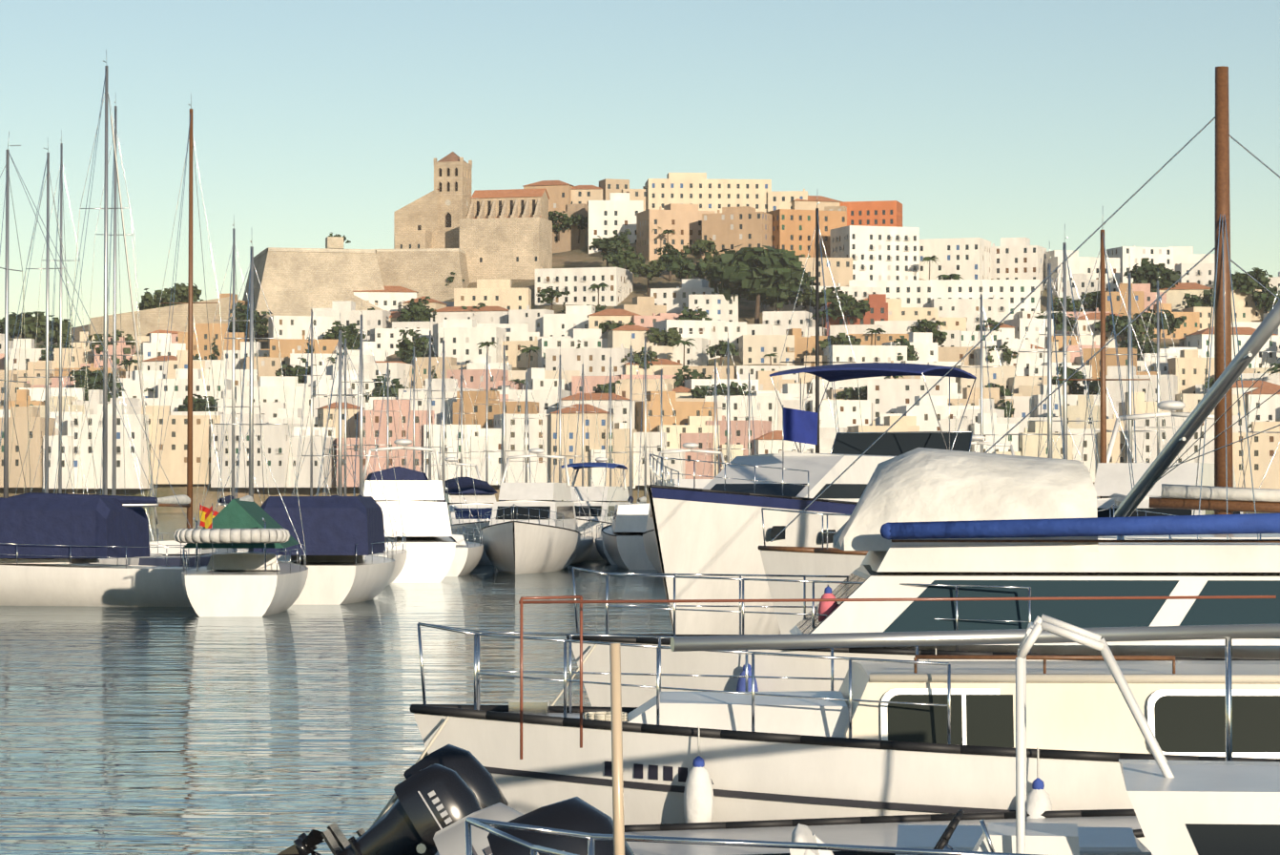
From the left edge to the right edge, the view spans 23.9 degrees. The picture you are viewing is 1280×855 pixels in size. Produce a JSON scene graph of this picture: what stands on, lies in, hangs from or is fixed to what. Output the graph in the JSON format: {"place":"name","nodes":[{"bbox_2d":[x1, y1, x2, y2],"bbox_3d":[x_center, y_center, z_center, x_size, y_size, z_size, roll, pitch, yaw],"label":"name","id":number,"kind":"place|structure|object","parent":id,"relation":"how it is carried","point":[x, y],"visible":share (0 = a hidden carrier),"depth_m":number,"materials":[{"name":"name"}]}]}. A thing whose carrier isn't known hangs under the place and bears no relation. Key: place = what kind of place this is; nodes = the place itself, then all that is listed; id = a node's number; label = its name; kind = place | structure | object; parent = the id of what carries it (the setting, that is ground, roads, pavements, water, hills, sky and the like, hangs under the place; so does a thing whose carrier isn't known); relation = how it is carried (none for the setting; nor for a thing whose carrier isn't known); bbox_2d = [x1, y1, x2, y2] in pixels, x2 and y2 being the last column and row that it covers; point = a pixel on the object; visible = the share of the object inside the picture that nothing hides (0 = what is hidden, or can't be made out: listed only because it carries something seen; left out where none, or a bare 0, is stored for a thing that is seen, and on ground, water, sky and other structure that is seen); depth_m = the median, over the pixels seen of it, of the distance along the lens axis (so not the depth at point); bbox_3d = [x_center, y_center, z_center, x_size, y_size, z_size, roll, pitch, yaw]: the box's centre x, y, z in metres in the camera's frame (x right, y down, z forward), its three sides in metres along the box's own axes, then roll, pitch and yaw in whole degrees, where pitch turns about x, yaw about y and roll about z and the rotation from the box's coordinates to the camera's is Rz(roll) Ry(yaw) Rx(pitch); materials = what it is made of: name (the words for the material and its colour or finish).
{"place":"outdoors","nodes":[
{"label":"outdoors","id":0,"kind":"place"},
{"bbox_2d":[0,242,1262,512],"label":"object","id":1,"kind":"structure","parent":0,"point":[574,258],"depth_m":867.37,"materials":[{"name":"green plant"}]},
{"bbox_2d":[90,236,546,335],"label":"fortress walls","id":2,"kind":"structure","parent":1,"relation":"on","point":[345,259],"depth_m":918.09,"materials":[{"name":"stone"}]},
{"bbox_2d":[393,151,552,279],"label":"cathedral","id":3,"kind":"structure","parent":1,"relation":"on","point":[459,184],"depth_m":962.88,"materials":[{"name":"stone"}]},
{"bbox_2d":[0,263,1279,489],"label":"town houses","id":4,"kind":"structure","parent":1,"relation":"on","point":[692,416],"depth_m":759.16,"materials":[{"name":"white paint"}]},
{"bbox_2d":[0,210,1279,427],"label":"trees","id":5,"kind":"object","parent":1,"relation":"on","point":[748,276],"depth_m":857.35,"materials":[{"name":"green plant"}]},
{"bbox_2d":[254,172,1279,359],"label":"town buildings","id":6,"kind":"structure","parent":1,"relation":"on","point":[999,286],"depth_m":942.01,"materials":[{"name":"white paint"}]},
{"bbox_2d":[0,512,1271,854],"bbox_3d":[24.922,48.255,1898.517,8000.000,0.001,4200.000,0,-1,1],"label":"water","id":7,"kind":"structure","parent":0,"point":[156,732],"depth_m":47.27,"materials":[{"name":"liquid"}]},
{"bbox_2d":[0,145,99,497],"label":"sailboat","id":8,"kind":"object","parent":7,"relation":"on","point":[48,268],"visible":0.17,"depth_m":110.35,"materials":[{"name":"white metal"}]},
{"bbox_2d":[23,129,95,494],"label":"sailboat","id":9,"kind":"object","parent":7,"relation":"on","point":[61,168],"visible":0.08,"depth_m":126.39,"materials":[{"name":"white metal"}]},
{"bbox_2d":[44,49,163,564],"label":"sailboat","id":10,"kind":"object","parent":7,"relation":"on","point":[122,561],"visible":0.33,"depth_m":104.42,"materials":[{"name":"white plastic"}]},
{"bbox_2d":[0,131,218,606],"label":"sailboat","id":11,"kind":"object","parent":7,"relation":"on","point":[50,543],"visible":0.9,"depth_m":87.69,"materials":[{"name":"blue fabric"}]},
{"bbox_2d":[76,101,154,539],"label":"sailboat","id":12,"kind":"object","parent":7,"relation":"on","point":[113,479],"visible":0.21,"depth_m":122.42,"materials":[{"name":"white metal"}]},
{"bbox_2d":[138,96,237,566],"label":"sailboat","id":13,"kind":"object","parent":7,"relation":"on","point":[185,501],"visible":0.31,"depth_m":108.15,"materials":[{"name":"brown wood"}]},
{"bbox_2d":[193,218,268,552],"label":"sailboat","id":14,"kind":"object","parent":7,"relation":"on","point":[228,498],"visible":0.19,"depth_m":122.16,"materials":[{"name":"grey metal"}]},
{"bbox_2d":[173,240,308,616],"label":"sailboat","id":15,"kind":"object","parent":7,"relation":"on","point":[250,582],"visible":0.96,"depth_m":80.77,"materials":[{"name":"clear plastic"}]},
{"bbox_2d":[275,307,337,559],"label":"sailboat","id":16,"kind":"object","parent":7,"relation":"on","point":[279,557],"visible":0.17,"depth_m":160.17,"materials":[{"name":"grey metal"}]},
{"bbox_2d":[253,324,395,604],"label":"sailboat","id":17,"kind":"object","parent":7,"relation":"on","point":[343,537],"visible":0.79,"depth_m":89.76,"materials":[{"name":"blue fabric"}]},
{"bbox_2d":[317,334,369,495],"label":"sailboat","id":18,"kind":"object","parent":7,"relation":"on","point":[344,448],"visible":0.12,"depth_m":150.14,"materials":[{"name":"grey metal"}]},
{"bbox_2d":[323,309,407,585],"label":"sailboat","id":19,"kind":"object","parent":7,"relation":"on","point":[399,556],"visible":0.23,"depth_m":112.03,"materials":[{"name":"white plastic"}]},
{"bbox_2d":[365,351,408,500],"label":"sailboat","id":20,"kind":"object","parent":7,"relation":"on","point":[387,435],"visible":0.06,"depth_m":170.16,"materials":[{"name":"grey metal"}]},
{"bbox_2d":[363,438,456,582],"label":"motor yacht","id":21,"kind":"object","parent":7,"relation":"on","point":[429,544],"visible":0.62,"depth_m":114.69,"materials":[{"name":"white plastic"}]},
{"bbox_2d":[393,343,434,500],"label":"sailboat","id":22,"kind":"object","parent":7,"relation":"on","point":[413,399],"visible":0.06,"depth_m":185.16,"materials":[{"name":"grey metal"}]},
{"bbox_2d":[403,327,466,540],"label":"sailboat","id":23,"kind":"object","parent":7,"relation":"on","point":[430,390],"visible":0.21,"depth_m":140.07,"materials":[{"name":"grey metal"}]},
{"bbox_2d":[414,336,483,576],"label":"sailboat","id":24,"kind":"object","parent":7,"relation":"on","point":[467,555],"visible":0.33,"depth_m":125.62,"materials":[{"name":"white plastic"}]},
{"bbox_2d":[420,456,497,564],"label":"motor yacht","id":25,"kind":"object","parent":7,"relation":"on","point":[485,491],"visible":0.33,"depth_m":147.78,"materials":[{"name":"white plastic"}]},
{"bbox_2d":[440,362,483,480],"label":"sailboat","id":26,"kind":"object","parent":7,"relation":"on","point":[461,403],"visible":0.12,"depth_m":175.09,"materials":[{"name":"grey metal"}]},
{"bbox_2d":[433,802,524,854],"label":"boat","id":27,"kind":"object","parent":7,"relation":"on","point":[449,839],"visible":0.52,"depth_m":18.39,"materials":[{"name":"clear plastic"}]},
{"bbox_2d":[466,344,510,503],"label":"sailboat","id":28,"kind":"object","parent":7,"relation":"on","point":[485,457],"visible":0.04,"depth_m":190.06,"materials":[{"name":"grey metal"}]},
{"bbox_2d":[480,342,528,501],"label":"sailboat","id":29,"kind":"object","parent":7,"relation":"on","point":[504,430],"visible":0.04,"depth_m":160.04,"materials":[{"name":"grey metal"}]},
{"bbox_2d":[507,369,548,482],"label":"sailboat","id":30,"kind":"object","parent":7,"relation":"on","point":[526,418],"visible":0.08,"depth_m":170.03,"materials":[{"name":"grey metal"}]},
{"bbox_2d":[480,448,580,574],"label":"motor yacht","id":31,"kind":"object","parent":7,"relation":"on","point":[532,528],"visible":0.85,"depth_m":128.51,"materials":[{"name":"white plastic"}]},
{"bbox_2d":[534,343,594,563],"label":"sailboat","id":32,"kind":"object","parent":7,"relation":"on","point":[585,547],"visible":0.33,"depth_m":149.93,"materials":[{"name":"grey metal"}]},
{"bbox_2d":[561,363,604,501],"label":"sailboat","id":33,"kind":"object","parent":7,"relation":"on","point":[582,386],"visible":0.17,"depth_m":180.00,"materials":[{"name":"grey metal"}]},
{"bbox_2d":[561,456,629,560],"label":"motor yacht","id":34,"kind":"object","parent":7,"relation":"on","point":[594,495],"visible":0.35,"depth_m":156.14,"materials":[{"name":"white plastic"}]},
{"bbox_2d":[589,356,629,486],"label":"sailboat","id":35,"kind":"object","parent":7,"relation":"on","point":[609,398],"visible":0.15,"depth_m":194.97,"materials":[{"name":"grey metal"}]},
{"bbox_2d":[595,334,656,564],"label":"sailboat","id":36,"kind":"object","parent":7,"relation":"on","point":[602,549],"visible":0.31,"depth_m":149.87,"materials":[{"name":"grey metal"}]},
{"bbox_2d":[601,502,656,569],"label":"motor yacht","id":37,"kind":"object","parent":7,"relation":"on","point":[623,532],"visible":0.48,"depth_m":134.63,"materials":[{"name":"white plastic"}]},
{"bbox_2d":[620,336,669,503],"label":"sailboat","id":38,"kind":"object","parent":7,"relation":"on","point":[643,499],"visible":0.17,"depth_m":164.93,"materials":[{"name":"white metal"}]},
{"bbox_2d":[636,359,682,503],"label":"sailboat","id":39,"kind":"object","parent":7,"relation":"on","point":[661,378],"visible":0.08,"depth_m":174.87,"materials":[{"name":"white metal"}]},
{"bbox_2d":[642,442,724,573],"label":"motor yacht","id":40,"kind":"object","parent":7,"relation":"on","point":[650,544],"visible":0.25,"depth_m":124.59,"materials":[{"name":"white plastic"}]},
{"bbox_2d":[695,355,733,478],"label":"sailboat","id":41,"kind":"object","parent":7,"relation":"on","point":[715,403],"visible":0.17,"depth_m":184.90,"materials":[{"name":"white metal"}]},
{"bbox_2d":[701,327,751,478],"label":"sailboat","id":42,"kind":"object","parent":7,"relation":"on","point":[728,438],"visible":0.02,"depth_m":149.90,"materials":[{"name":"white metal"}]},
{"bbox_2d":[733,367,764,454],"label":"sailboat","id":43,"kind":"object","parent":7,"relation":"on","point":[750,384],"visible":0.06,"depth_m":199.88,"materials":[{"name":"white metal"}]},
{"bbox_2d":[464,642,1040,854],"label":"cruiser boat","id":44,"kind":"object","parent":7,"relation":"on","point":[618,836],"visible":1,"depth_m":11.67,"materials":[{"name":"white plastic"}]},
{"bbox_2d":[645,362,976,634],"bbox_3d":[4.331,2.033,69.048,5.058,7.226,18.461,-1,-2,27],"label":"motor yacht","id":45,"kind":"object","parent":7,"relation":"on","point":[714,525],"visible":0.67,"depth_m":63.70,"materials":[{"name":"white plastic"}]},
{"bbox_2d":[770,202,863,453],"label":"sailboat mast","id":46,"kind":"object","parent":7,"relation":"on","point":[816,361],"visible":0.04,"depth_m":85.98,"materials":[{"name":"brown metal"}]},
{"bbox_2d":[369,621,1279,827],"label":"motor yacht","id":47,"kind":"object","parent":7,"relation":"on","point":[875,736],"visible":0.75,"depth_m":22.02,"materials":[{"name":"white plastic"}]},
{"bbox_2d":[624,808,1150,854],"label":"boat","id":48,"kind":"object","parent":7,"relation":"on","point":[877,830],"visible":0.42,"depth_m":21.22,"materials":[{"name":"white plastic"}]},
{"bbox_2d":[276,763,482,854],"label":"outboard motor","id":49,"kind":"object","parent":48,"relation":"on","point":[430,801],"visible":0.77,"depth_m":20.31,"materials":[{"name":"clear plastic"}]},
{"bbox_2d":[279,743,508,854],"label":"outboard motor","id":50,"kind":"object","parent":48,"relation":"on","point":[475,774],"visible":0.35,"depth_m":20.99,"materials":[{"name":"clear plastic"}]},
{"bbox_2d":[550,447,1279,706],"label":"yacht","id":51,"kind":"object","parent":7,"relation":"on","point":[922,522],"visible":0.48,"depth_m":29.37,"materials":[{"name":"white plastic"}]},
{"bbox_2d":[954,289,1011,453],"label":"sailboat","id":52,"kind":"object","parent":7,"relation":"on","point":[981,386],"visible":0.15,"depth_m":119.79,"materials":[{"name":"white metal"}]},
{"bbox_2d":[970,433,1014,454],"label":"motor yacht","id":53,"kind":"object","parent":7,"relation":"on","point":[976,437],"visible":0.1,"depth_m":119.17,"materials":[{"name":"white plastic"}]},
{"bbox_2d":[757,65,1279,634],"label":"sailboat","id":54,"kind":"object","parent":7,"relation":"on","point":[1223,495],"visible":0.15,"depth_m":49.18,"materials":[{"name":"brown wood"}]},
{"bbox_2d":[895,823,1150,854],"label":"boat","id":55,"kind":"object","parent":7,"relation":"on","point":[965,836],"visible":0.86,"depth_m":17.93,"materials":[{"name":"glass"}]},
{"bbox_2d":[789,613,1279,854],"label":"fishing boat","id":56,"kind":"object","parent":7,"relation":"on","point":[1202,807],"visible":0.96,"depth_m":14.62,"materials":[{"name":"white plastic"}]},
{"bbox_2d":[487,796,634,854],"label":"outboard motor","id":57,"kind":"object","parent":56,"relation":"attached to","point":[576,814],"visible":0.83,"depth_m":15.28,"materials":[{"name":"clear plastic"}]},
{"bbox_2d":[1003,256,1098,462],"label":"sailboat","id":58,"kind":"object","parent":7,"relation":"on","point":[1049,351],"visible":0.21,"depth_m":75.81,"materials":[{"name":"grey metal"}]},
{"bbox_2d":[1023,223,1107,498],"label":"sailboat","id":59,"kind":"object","parent":7,"relation":"on","point":[1064,385],"visible":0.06,"depth_m":87.86,"materials":[{"name":"grey metal"}]},
{"bbox_2d":[1047,223,1160,516],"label":"sailboat mast","id":60,"kind":"object","parent":7,"relation":"on","point":[1119,498],"visible":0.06,"depth_m":69.80,"materials":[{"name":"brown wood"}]},
{"bbox_2d":[1089,267,1167,473],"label":"sailboat","id":61,"kind":"object","parent":7,"relation":"on","point":[1129,354],"visible":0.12,"depth_m":95.75,"materials":[{"name":"white metal"}]},
{"bbox_2d":[1132,276,1188,462],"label":"sailboat","id":62,"kind":"object","parent":7,"relation":"on","point":[1158,356],"visible":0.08,"depth_m":129.70,"materials":[{"name":"white metal"}]},
{"bbox_2d":[1094,399,1242,516],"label":"motor yacht","id":63,"kind":"object","parent":7,"relation":"on","point":[1111,478],"visible":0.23,"depth_m":68.26,"materials":[{"name":"white plastic"}]},
{"bbox_2d":[1114,299,1279,539],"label":"sailboat mast","id":64,"kind":"object","parent":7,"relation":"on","point":[1157,469],"visible":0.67,"depth_m":37.25,"materials":[{"name":"grey metal"}]},
{"bbox_2d":[1238,286,1279,513],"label":"sailboat","id":65,"kind":"object","parent":7,"relation":"on","point":[1257,408],"depth_m":83.66,"materials":[{"name":"white metal"}]},
{"bbox_2d":[0,0,1279,328],"label":"sky","id":66,"kind":"structure","parent":0,"point":[472,50],"materials":[{"name":"blue"}]},
{"bbox_2d":[518,595,1279,761],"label":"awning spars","id":67,"kind":"object","parent":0,"point":[1227,632],"visible":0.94,"depth_m":17.55,"materials":[{"name":"brown metal"}]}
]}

